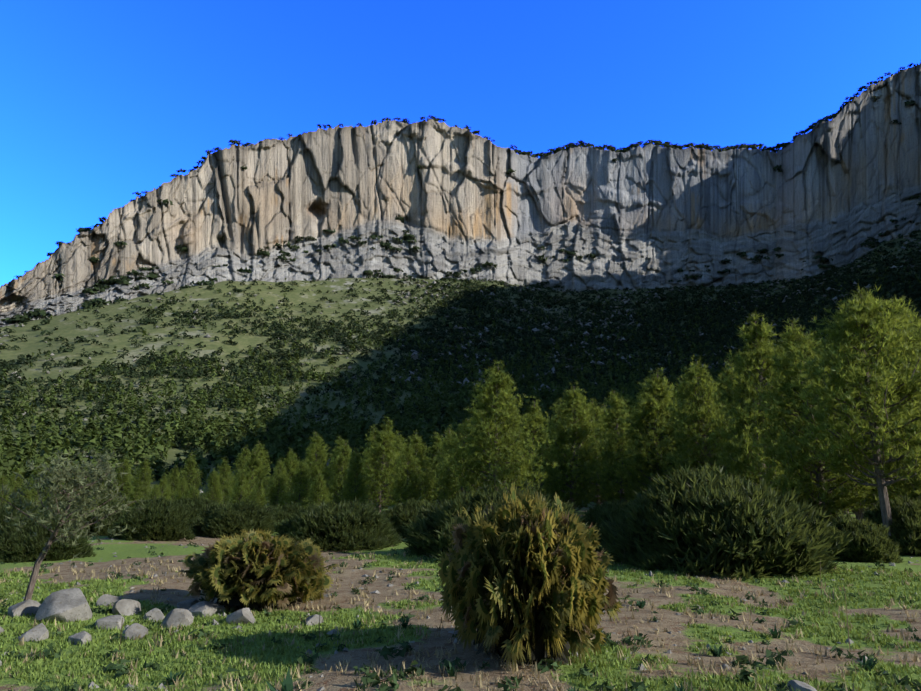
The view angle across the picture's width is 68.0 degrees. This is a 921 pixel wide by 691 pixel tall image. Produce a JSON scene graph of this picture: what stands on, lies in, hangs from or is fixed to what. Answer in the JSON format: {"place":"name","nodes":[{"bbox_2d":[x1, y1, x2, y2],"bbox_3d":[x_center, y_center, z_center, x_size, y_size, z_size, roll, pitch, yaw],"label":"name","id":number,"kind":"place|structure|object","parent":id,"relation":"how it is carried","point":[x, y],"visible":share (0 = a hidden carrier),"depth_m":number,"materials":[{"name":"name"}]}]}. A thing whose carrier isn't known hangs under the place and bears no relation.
{"place":"outdoors","nodes":[
{"label":"outdoors","id":0,"kind":"place"},
{"bbox_2d":[0,62,920,326],"bbox_3d":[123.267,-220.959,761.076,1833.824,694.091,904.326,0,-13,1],"label":"cliff","id":1,"kind":"structure","parent":0,"point":[842,186],"depth_m":593.65,"materials":[{"name":"stone"}]},
{"bbox_2d":[1,60,920,323],"bbox_3d":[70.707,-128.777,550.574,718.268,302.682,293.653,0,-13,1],"label":"cliff scrub","id":2,"kind":"object","parent":1,"relation":"on","point":[97,302],"visible":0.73,"depth_m":556.04,"materials":[{"name":"green plant"}]},
{"bbox_2d":[0,232,920,690],"bbox_3d":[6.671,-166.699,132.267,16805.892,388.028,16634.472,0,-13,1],"label":"terrain","id":3,"kind":"structure","parent":0,"point":[174,550],"depth_m":15.26,"materials":[{"name":"green plant"}]},
{"bbox_2d":[0,473,15,506],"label":"pine tree","id":4,"kind":"object","parent":3,"relation":"on","point":[3,480],"visible":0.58,"depth_m":54.02,"materials":[{"name":"green plant"}]},
{"bbox_2d":[3,466,23,501],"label":"pine tree","id":5,"kind":"object","parent":3,"relation":"on","point":[14,485],"visible":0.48,"depth_m":82.63,"materials":[{"name":"green plant"}]},
{"bbox_2d":[0,495,42,527],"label":"shrub","id":6,"kind":"object","parent":3,"relation":"on","point":[3,512],"visible":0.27,"depth_m":27.24,"materials":[{"name":"green plant"}]},
{"bbox_2d":[8,599,40,617],"bbox_3d":[-6.405,3.919,10.077,0.439,0.318,0.532,10,-17,-38],"label":"boulder","id":7,"kind":"object","parent":3,"relation":"on","point":[29,606],"visible":0.54,"depth_m":9.98,"materials":[{"name":"grey stone"}]},
{"bbox_2d":[16,486,36,501],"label":"pine tree","id":8,"kind":"object","parent":3,"relation":"on","point":[27,493],"visible":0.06,"depth_m":33.18,"materials":[{"name":"green plant"}]},
{"bbox_2d":[16,623,48,641],"bbox_3d":[-5.401,3.629,8.589,0.426,0.223,0.340,-4,-5,-9],"label":"boulder","id":9,"kind":"object","parent":3,"relation":"on","point":[39,632],"visible":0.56,"depth_m":8.51,"materials":[{"name":"grey stone"}]},
{"bbox_2d":[26,461,47,505],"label":"pine tree","id":10,"kind":"object","parent":3,"relation":"on","point":[35,492],"visible":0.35,"depth_m":66.99,"materials":[{"name":"green plant"}]},
{"bbox_2d":[0,512,97,562],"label":"shrub","id":11,"kind":"object","parent":3,"relation":"on","point":[16,546],"visible":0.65,"depth_m":19.29,"materials":[{"name":"green plant"}]},
{"bbox_2d":[35,588,91,621],"bbox_3d":[-5.649,3.749,9.803,0.744,0.520,0.771,9,-22,-14],"label":"boulder","id":12,"kind":"object","parent":3,"relation":"on","point":[67,605],"visible":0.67,"depth_m":9.64,"materials":[{"name":"grey stone"}]},
{"bbox_2d":[0,435,145,600],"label":"wild olive","id":13,"kind":"object","parent":3,"relation":"on","point":[76,483],"visible":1,"depth_m":10.34,"materials":[{"name":"green plant"}]},
{"bbox_2d":[38,490,117,517],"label":"shrub","id":14,"kind":"object","parent":3,"relation":"on","point":[105,500],"visible":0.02,"depth_m":37.31,"materials":[{"name":"green plant"}]},
{"bbox_2d":[68,631,90,645],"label":"boulder","id":15,"kind":"object","parent":3,"relation":"on","point":[83,636],"visible":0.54,"depth_m":8.43,"materials":[{"name":"grey stone"}]},
{"bbox_2d":[78,499,128,535],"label":"shrub","id":16,"kind":"object","parent":3,"relation":"on","point":[102,532],"visible":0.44,"depth_m":30.27,"materials":[{"name":"green plant"}]},
{"bbox_2d":[96,594,120,605],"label":"boulder","id":17,"kind":"object","parent":3,"relation":"on","point":[104,598],"visible":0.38,"depth_m":10.94,"materials":[{"name":"grey stone"}]},
{"bbox_2d":[95,615,124,629],"bbox_3d":[-4.804,3.826,9.369,0.372,0.230,0.339,2,-13,-7],"label":"boulder","id":18,"kind":"object","parent":3,"relation":"on","point":[111,621],"visible":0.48,"depth_m":9.23,"materials":[{"name":"grey stone"}]},
{"bbox_2d":[112,456,133,499],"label":"pine tree","id":19,"kind":"object","parent":3,"relation":"on","point":[124,478],"visible":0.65,"depth_m":95.44,"materials":[{"name":"green plant"}]},
{"bbox_2d":[117,482,133,504],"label":"pine tree","id":20,"kind":"object","parent":3,"relation":"on","point":[128,487],"visible":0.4,"depth_m":56.43,"materials":[{"name":"green plant"}]},
{"bbox_2d":[112,599,140,615],"bbox_3d":[-5.005,3.957,10.281,0.350,0.291,0.441,-12,-18,43],"label":"boulder","id":21,"kind":"object","parent":3,"relation":"on","point":[125,607],"visible":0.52,"depth_m":10.18,"materials":[{"name":"grey stone"}]},
{"bbox_2d":[122,623,147,639],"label":"boulder","id":22,"kind":"object","parent":3,"relation":"on","point":[131,631],"visible":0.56,"depth_m":8.82,"materials":[{"name":"grey stone"}]},
{"bbox_2d":[126,484,144,507],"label":"pine tree","id":23,"kind":"object","parent":3,"relation":"on","point":[135,493],"visible":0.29,"depth_m":35.42,"materials":[{"name":"green plant"}]},
{"bbox_2d":[127,459,155,505],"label":"pine tree","id":24,"kind":"object","parent":3,"relation":"on","point":[142,473],"visible":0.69,"depth_m":83.73,"materials":[{"name":"green plant"}]},
{"bbox_2d":[107,495,196,540],"bbox_3d":[-11.909,6.816,26.651,3.471,1.960,2.972,-4,-14,17],"label":"shrub","id":25,"kind":"object","parent":3,"relation":"on","point":[159,520],"visible":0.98,"depth_m":25.92,"materials":[{"name":"green plant"}]},
{"bbox_2d":[143,608,164,621],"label":"boulder","id":26,"kind":"object","parent":3,"relation":"on","point":[156,614],"visible":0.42,"depth_m":9.82,"materials":[{"name":"grey stone"}]},
{"bbox_2d":[147,483,162,500],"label":"pine tree","id":27,"kind":"object","parent":3,"relation":"on","point":[156,491],"visible":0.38,"depth_m":64.37,"materials":[{"name":"green plant"}]},
{"bbox_2d":[149,473,170,501],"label":"pine tree","id":28,"kind":"object","parent":3,"relation":"on","point":[163,485],"visible":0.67,"depth_m":68.36,"materials":[{"name":"green plant"}]},
{"bbox_2d":[163,465,179,501],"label":"pine tree","id":29,"kind":"object","parent":3,"relation":"on","point":[175,474],"visible":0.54,"depth_m":76.17,"materials":[{"name":"green plant"}]},
{"bbox_2d":[161,608,193,627],"bbox_3d":[-3.934,3.805,9.485,0.430,0.300,0.298,-1,-17,-26],"label":"boulder","id":30,"kind":"object","parent":3,"relation":"on","point":[173,618],"visible":0.69,"depth_m":9.41,"materials":[{"name":"grey stone"}]},
{"bbox_2d":[173,476,189,501],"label":"pine tree","id":31,"kind":"object","parent":3,"relation":"on","point":[182,488],"visible":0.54,"depth_m":56.19,"materials":[{"name":"green plant"}]},
{"bbox_2d":[171,451,204,496],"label":"pine tree","id":32,"kind":"object","parent":3,"relation":"on","point":[190,466],"visible":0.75,"depth_m":93.26,"materials":[{"name":"green plant"}]},
{"bbox_2d":[177,598,198,609],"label":"boulder","id":33,"kind":"object","parent":3,"relation":"on","point":[187,604],"visible":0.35,"depth_m":10.80,"materials":[{"name":"grey stone"}]},
{"bbox_2d":[185,484,200,499],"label":"pine tree","id":34,"kind":"object","parent":3,"relation":"on","point":[194,490],"visible":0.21,"depth_m":40.13,"materials":[{"name":"green plant"}]},
{"bbox_2d":[172,494,222,522],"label":"shrub","id":35,"kind":"object","parent":3,"relation":"on","point":[194,505],"visible":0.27,"depth_m":36.06,"materials":[{"name":"green plant"}]},
{"bbox_2d":[188,601,226,616],"bbox_3d":[-3.867,4.016,10.341,0.463,0.288,0.496,-6,-14,24],"label":"boulder","id":36,"kind":"object","parent":3,"relation":"on","point":[203,608],"visible":0.65,"depth_m":10.21,"materials":[{"name":"grey stone"}]},
{"bbox_2d":[199,468,226,504],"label":"pine tree","id":37,"kind":"object","parent":3,"relation":"on","point":[213,484],"visible":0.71,"depth_m":62.65,"materials":[{"name":"green plant"}]},
{"bbox_2d":[203,457,236,502],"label":"pine tree","id":38,"kind":"object","parent":3,"relation":"on","point":[224,471],"visible":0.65,"depth_m":79.71,"materials":[{"name":"green plant"}]},
{"bbox_2d":[185,497,278,537],"bbox_3d":[-10.189,7.727,30.364,4.251,1.967,4.195,5,-14,-22],"label":"shrub","id":39,"kind":"object","parent":3,"relation":"on","point":[220,520],"visible":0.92,"depth_m":29.39,"materials":[{"name":"green plant"}]},
{"bbox_2d":[221,472,251,504],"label":"pine tree","id":40,"kind":"object","parent":3,"relation":"on","point":[240,491],"visible":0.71,"depth_m":46.46,"materials":[{"name":"green plant"}]},
{"bbox_2d":[226,608,255,623],"bbox_3d":[-3.136,3.890,9.794,0.423,0.250,0.588,-1,-17,-16],"label":"boulder","id":41,"kind":"object","parent":3,"relation":"on","point":[245,615],"visible":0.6,"depth_m":9.59,"materials":[{"name":"grey stone"}]},
{"bbox_2d":[230,445,260,483],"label":"pine tree","id":42,"kind":"object","parent":3,"relation":"on","point":[242,459],"visible":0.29,"depth_m":99.24,"materials":[{"name":"green plant"}]},
{"bbox_2d":[225,447,276,506],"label":"pine tree","id":43,"kind":"object","parent":3,"relation":"on","point":[254,463],"visible":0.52,"depth_m":54.48,"materials":[{"name":"green plant"}]},
{"bbox_2d":[235,440,272,497],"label":"pine tree","id":44,"kind":"object","parent":3,"relation":"on","point":[263,456],"visible":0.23,"depth_m":90.67,"materials":[{"name":"green plant"}]},
{"bbox_2d":[175,529,339,611],"bbox_3d":[-3.276,3.680,11.188,2.363,1.222,2.611,3,-13,8],"label":"bush","id":45,"kind":"object","parent":3,"relation":"on","point":[256,570],"visible":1,"depth_m":10.66,"materials":[{"name":"green plant"}]},
{"bbox_2d":[246,480,269,508],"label":"pine tree","id":46,"kind":"object","parent":3,"relation":"on","point":[260,494],"visible":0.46,"depth_m":39.39,"materials":[{"name":"green plant"}]},
{"bbox_2d":[265,457,288,509],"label":"pine tree","id":47,"kind":"object","parent":3,"relation":"on","point":[280,478],"visible":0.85,"depth_m":62.36,"materials":[{"name":"green plant"}]},
{"bbox_2d":[260,501,304,526],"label":"shrub","id":48,"kind":"object","parent":3,"relation":"on","point":[280,512],"visible":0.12,"depth_m":35.36,"materials":[{"name":"green plant"}]},
{"bbox_2d":[272,448,301,502],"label":"pine tree","id":49,"kind":"object","parent":3,"relation":"on","point":[291,461],"visible":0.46,"depth_m":75.92,"materials":[{"name":"green plant"}]},
{"bbox_2d":[278,459,314,507],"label":"pine tree","id":50,"kind":"object","parent":3,"relation":"on","point":[303,472],"visible":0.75,"depth_m":45.53,"materials":[{"name":"green plant"}]},
{"bbox_2d":[300,442,324,480],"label":"pine tree","id":51,"kind":"object","parent":3,"relation":"on","point":[309,457],"visible":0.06,"depth_m":99.55,"materials":[{"name":"green plant"}]},
{"bbox_2d":[306,614,323,625],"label":"boulder","id":52,"kind":"object","parent":3,"relation":"on","point":[314,618],"visible":0.56,"depth_m":9.72,"materials":[{"name":"grey stone"}]},
{"bbox_2d":[293,431,337,504],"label":"pine tree","id":53,"kind":"object","parent":3,"relation":"on","point":[319,463],"visible":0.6,"depth_m":53.74,"materials":[{"name":"green plant"}]},
{"bbox_2d":[301,471,333,509],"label":"pine tree","id":54,"kind":"object","parent":3,"relation":"on","point":[318,490],"visible":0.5,"depth_m":38.20,"materials":[{"name":"green plant"}]},
{"bbox_2d":[270,498,404,551],"bbox_3d":[-4.204,6.259,23.639,5.232,2.056,3.979,8,-15,-30],"label":"shrub","id":55,"kind":"object","parent":3,"relation":"on","point":[355,524],"visible":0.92,"depth_m":22.65,"materials":[{"name":"green plant"}]},
{"bbox_2d":[325,436,351,499],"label":"pine tree","id":56,"kind":"object","parent":3,"relation":"on","point":[339,442],"visible":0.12,"depth_m":85.22,"materials":[{"name":"green plant"}]},
{"bbox_2d":[327,440,356,504],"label":"pine tree","id":57,"kind":"object","parent":3,"relation":"on","point":[342,456],"visible":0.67,"depth_m":59.98,"materials":[{"name":"green plant"}]},
{"bbox_2d":[337,448,371,504],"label":"pine tree","id":58,"kind":"object","parent":3,"relation":"on","point":[356,474],"visible":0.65,"depth_m":44.37,"materials":[{"name":"green plant"}]},
{"bbox_2d":[360,424,391,503],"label":"pine tree","id":59,"kind":"object","parent":3,"relation":"on","point":[370,439],"visible":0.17,"depth_m":93.28,"materials":[{"name":"green plant"}]},
{"bbox_2d":[359,416,414,512],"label":"pine tree","id":60,"kind":"object","parent":3,"relation":"on","point":[386,435],"visible":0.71,"depth_m":52.27,"materials":[{"name":"green plant"}]},
{"bbox_2d":[378,431,406,503],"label":"pine tree","id":61,"kind":"object","parent":3,"relation":"on","point":[399,440],"visible":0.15,"depth_m":80.30,"materials":[{"name":"green plant"}]},
{"bbox_2d":[385,443,432,508],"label":"pine tree","id":62,"kind":"object","parent":3,"relation":"on","point":[406,477],"visible":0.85,"depth_m":48.50,"materials":[{"name":"green plant"}]},
{"bbox_2d":[382,497,436,538],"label":"shrub","id":63,"kind":"object","parent":3,"relation":"on","point":[399,514],"visible":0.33,"depth_m":27.98,"materials":[{"name":"green plant"}]},
{"bbox_2d":[390,429,441,503],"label":"pine tree","id":64,"kind":"object","parent":3,"relation":"on","point":[415,442],"visible":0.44,"depth_m":58.36,"materials":[{"name":"green plant"}]},
{"bbox_2d":[420,431,449,505],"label":"pine tree","id":65,"kind":"object","parent":3,"relation":"on","point":[436,439],"visible":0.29,"depth_m":76.66,"materials":[{"name":"green plant"}]},
{"bbox_2d":[430,425,467,503],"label":"pine tree","id":66,"kind":"object","parent":3,"relation":"on","point":[447,435],"visible":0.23,"depth_m":68.69,"materials":[{"name":"green plant"}]},
{"bbox_2d":[0,229,920,506],"bbox_3d":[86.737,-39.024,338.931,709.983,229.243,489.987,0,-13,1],"label":"slope scrub","id":67,"kind":"object","parent":3,"relation":"on","point":[282,439],"visible":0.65,"depth_m":312.60,"materials":[{"name":"green plant"}]},
{"bbox_2d":[0,541,920,690],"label":"meadow cover","id":68,"kind":"object","parent":3,"relation":"on","point":[122,668],"visible":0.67,"depth_m":8.35,"materials":[{"name":"green plant"}]},
{"bbox_2d":[0,234,920,493],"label":"slope boulders","id":69,"kind":"object","parent":3,"relation":"on","point":[905,236],"visible":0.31,"depth_m":434.74,"materials":[{"name":"grey stone"}]},
{"bbox_2d":[2,537,919,690],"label":"weeds","id":70,"kind":"object","parent":3,"relation":"on","point":[456,640],"visible":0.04,"depth_m":9.02,"materials":[{"name":"green plant"}]},
{"bbox_2d":[435,418,488,502],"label":"pine tree","id":71,"kind":"object","parent":3,"relation":"on","point":[450,485],"visible":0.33,"depth_m":55.81,"materials":[{"name":"green plant"}]},
{"bbox_2d":[466,417,500,485],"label":"pine tree","id":72,"kind":"object","parent":3,"relation":"on","point":[475,445],"depth_m":88.31,"materials":[{"name":"green plant"}]},
{"bbox_2d":[434,360,558,499],"bbox_3d":[2.386,5.670,40.879,7.626,10.089,6.806,5,-12,-12],"label":"pine tree","id":73,"kind":"object","parent":3,"relation":"on","point":[498,407],"visible":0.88,"depth_m":40.74,"materials":[{"name":"green plant"}]},
{"bbox_2d":[398,478,608,561],"bbox_3d":[1.104,5.187,20.002,6.076,2.629,6.087,-10,-16,36],"label":"shrub","id":74,"kind":"object","parent":3,"relation":"on","point":[431,535],"visible":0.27,"depth_m":19.26,"materials":[{"name":"green plant"}]},
{"bbox_2d":[486,406,538,489],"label":"pine tree","id":75,"kind":"object","parent":3,"relation":"on","point":[516,416],"visible":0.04,"depth_m":63.44,"materials":[{"name":"green plant"}]},
{"bbox_2d":[437,479,623,672],"bbox_3d":[0.735,2.532,7.614,1.760,1.838,2.198,4,-7,-33],"label":"bush","id":76,"kind":"object","parent":3,"relation":"on","point":[525,579],"visible":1,"depth_m":7.07,"materials":[{"name":"green plant"}]},
{"bbox_2d":[501,395,574,501],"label":"pine tree","id":77,"kind":"object","parent":3,"relation":"on","point":[534,417],"visible":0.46,"depth_m":50.70,"materials":[{"name":"green plant"}]},
{"bbox_2d":[536,409,577,503],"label":"pine tree","id":78,"kind":"object","parent":3,"relation":"on","point":[553,421],"visible":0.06,"depth_m":70.53,"materials":[{"name":"green plant"}]},
{"bbox_2d":[537,397,576,501],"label":"pine tree","id":79,"kind":"object","parent":3,"relation":"on","point":[555,407],"visible":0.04,"depth_m":83.03,"materials":[{"name":"green plant"}]},
{"bbox_2d":[532,381,611,515],"bbox_3d":[7.322,6.857,44.829,5.043,9.292,5.790,5,-15,-16],"label":"pine tree","id":80,"kind":"object","parent":3,"relation":"on","point":[569,473],"visible":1,"depth_m":44.36,"materials":[{"name":"green plant"}]},
{"bbox_2d":[561,397,619,505],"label":"pine tree","id":81,"kind":"object","parent":3,"relation":"on","point":[596,410],"visible":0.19,"depth_m":63.05,"materials":[{"name":"green plant"}]},
{"bbox_2d":[578,497,632,542],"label":"shrub","id":82,"kind":"object","parent":3,"relation":"on","point":[601,511],"visible":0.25,"depth_m":24.98,"materials":[{"name":"green plant"}]},
{"bbox_2d":[584,403,627,501],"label":"pine tree","id":83,"kind":"object","parent":3,"relation":"on","point":[604,407],"depth_m":71.87,"materials":[{"name":"green plant"}]},
{"bbox_2d":[591,389,645,504],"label":"pine tree","id":84,"kind":"object","parent":3,"relation":"on","point":[615,408],"visible":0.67,"depth_m":52.45,"materials":[{"name":"green plant"}]},
{"bbox_2d":[616,386,644,503],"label":"pine tree","id":85,"kind":"object","parent":3,"relation":"on","point":[624,395],"visible":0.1,"depth_m":85.68,"materials":[{"name":"green plant"}]},
{"bbox_2d":[623,390,673,493],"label":"pine tree","id":86,"kind":"object","parent":3,"relation":"on","point":[637,448],"visible":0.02,"depth_m":58.73,"materials":[{"name":"green plant"}]},
{"bbox_2d":[601,366,700,502],"bbox_3d":[13.166,6.761,47.167,7.620,10.746,8.538,3,-12,-15],"label":"pine tree","id":87,"kind":"object","parent":3,"relation":"on","point":[654,408],"visible":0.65,"depth_m":47.04,"materials":[{"name":"green plant"}]},
{"bbox_2d":[660,374,718,477],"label":"pine tree","id":88,"kind":"object","parent":3,"relation":"on","point":[674,399],"visible":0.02,"depth_m":54.48,"materials":[{"name":"green plant"}]},
{"bbox_2d":[658,355,750,478],"bbox_3d":[14.805,5.550,41.240,5.504,10.205,6.319,8,-16,-25],"label":"pine tree","id":89,"kind":"object","parent":3,"relation":"on","point":[700,413],"visible":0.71,"depth_m":40.91,"materials":[{"name":"green plant"}]},
{"bbox_2d":[592,462,854,578],"bbox_3d":[6.530,4.406,17.139,6.196,3.046,5.745,6,-14,-23],"label":"shrub","id":90,"kind":"object","parent":3,"relation":"on","point":[707,519],"visible":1,"depth_m":15.53,"materials":[{"name":"green plant"}]},
{"bbox_2d":[709,364,747,460],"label":"pine tree","id":91,"kind":"object","parent":3,"relation":"on","point":[720,391],"depth_m":57.78,"materials":[{"name":"green plant"}]},
{"bbox_2d":[693,360,768,486],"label":"pine tree","id":92,"kind":"object","parent":3,"relation":"on","point":[729,395],"visible":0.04,"depth_m":48.19,"materials":[{"name":"green plant"}]},
{"bbox_2d":[696,310,815,497],"bbox_3d":[15.085,3.578,34.340,5.960,11.076,6.062,-4,-12,25],"label":"pine tree","id":93,"kind":"object","parent":3,"relation":"on","point":[758,350],"visible":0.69,"depth_m":34.35,"materials":[{"name":"green plant"}]},
{"bbox_2d":[728,332,835,499],"bbox_3d":[20.081,4.938,42.381,7.077,12.093,6.778,7,-16,-27],"label":"pine tree","id":94,"kind":"object","parent":3,"relation":"on","point":[780,350],"depth_m":42.64,"materials":[{"name":"green plant"}]},
{"bbox_2d":[787,680,816,690],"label":"boulder","id":95,"kind":"object","parent":3,"relation":"on","point":[800,685],"visible":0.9,"depth_m":5.89,"materials":[{"name":"grey stone"}]},
{"bbox_2d":[794,494,836,524],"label":"shrub","id":96,"kind":"object","parent":3,"relation":"on","point":[827,518],"depth_m":27.62,"materials":[{"name":"green plant"}]},
{"bbox_2d":[739,318,897,517],"bbox_3d":[15.170,3.274,28.516,6.857,9.451,6.119,8,-15,-40],"label":"pine tree","id":97,"kind":"object","parent":3,"relation":"on","point":[795,456],"visible":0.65,"depth_m":28.42,"materials":[{"name":"green plant"}]},
{"bbox_2d":[774,285,920,541],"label":"pine tree","id":98,"kind":"object","parent":3,"relation":"on","point":[847,366],"visible":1,"depth_m":22.31,"materials":[{"name":"green plant"}]},
{"bbox_2d":[798,336,909,520],"bbox_3d":[20.314,4.369,36.259,6.734,10.586,5.865,4,-15,-21],"label":"pine tree","id":99,"kind":"object","parent":3,"relation":"on","point":[860,513],"visible":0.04,"depth_m":35.00,"materials":[{"name":"green plant"}]},
{"bbox_2d":[834,343,873,504],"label":"pine tree","id":100,"kind":"object","parent":3,"relation":"on","point":[859,344],"depth_m":49.80,"materials":[{"name":"green plant"}]},
{"bbox_2d":[818,509,904,562],"bbox_3d":[11.449,5.645,20.037,2.545,1.717,2.834,-6,-14,23],"label":"shrub","id":101,"kind":"object","parent":3,"relation":"on","point":[870,542],"visible":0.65,"depth_m":19.11,"materials":[{"name":"green plant"}]},
{"bbox_2d":[843,316,920,501],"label":"pine tree","id":102,"kind":"object","parent":3,"relation":"on","point":[898,491],"visible":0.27,"depth_m":25.37,"materials":[{"name":"green plant"}]},
{"bbox_2d":[860,295,920,498],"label":"pine tree","id":103,"kind":"object","parent":3,"relation":"on","point":[910,316],"visible":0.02,"depth_m":43.87,"materials":[{"name":"green plant"}]},
{"bbox_2d":[861,495,920,555],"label":"shrub","id":104,"kind":"object","parent":3,"relation":"on","point":[906,523],"visible":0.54,"depth_m":21.78,"materials":[{"name":"green plant"}]},
{"bbox_2d":[880,319,920,497],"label":"pine tree","id":105,"kind":"object","parent":3,"relation":"on","point":[918,329],"depth_m":36.58,"materials":[{"name":"green plant"}]},
{"bbox_2d":[0,0,920,286],"label":"sky","id":106,"kind":"structure","parent":0,"point":[102,101],"materials":[{"name":"blue"}]}
]}

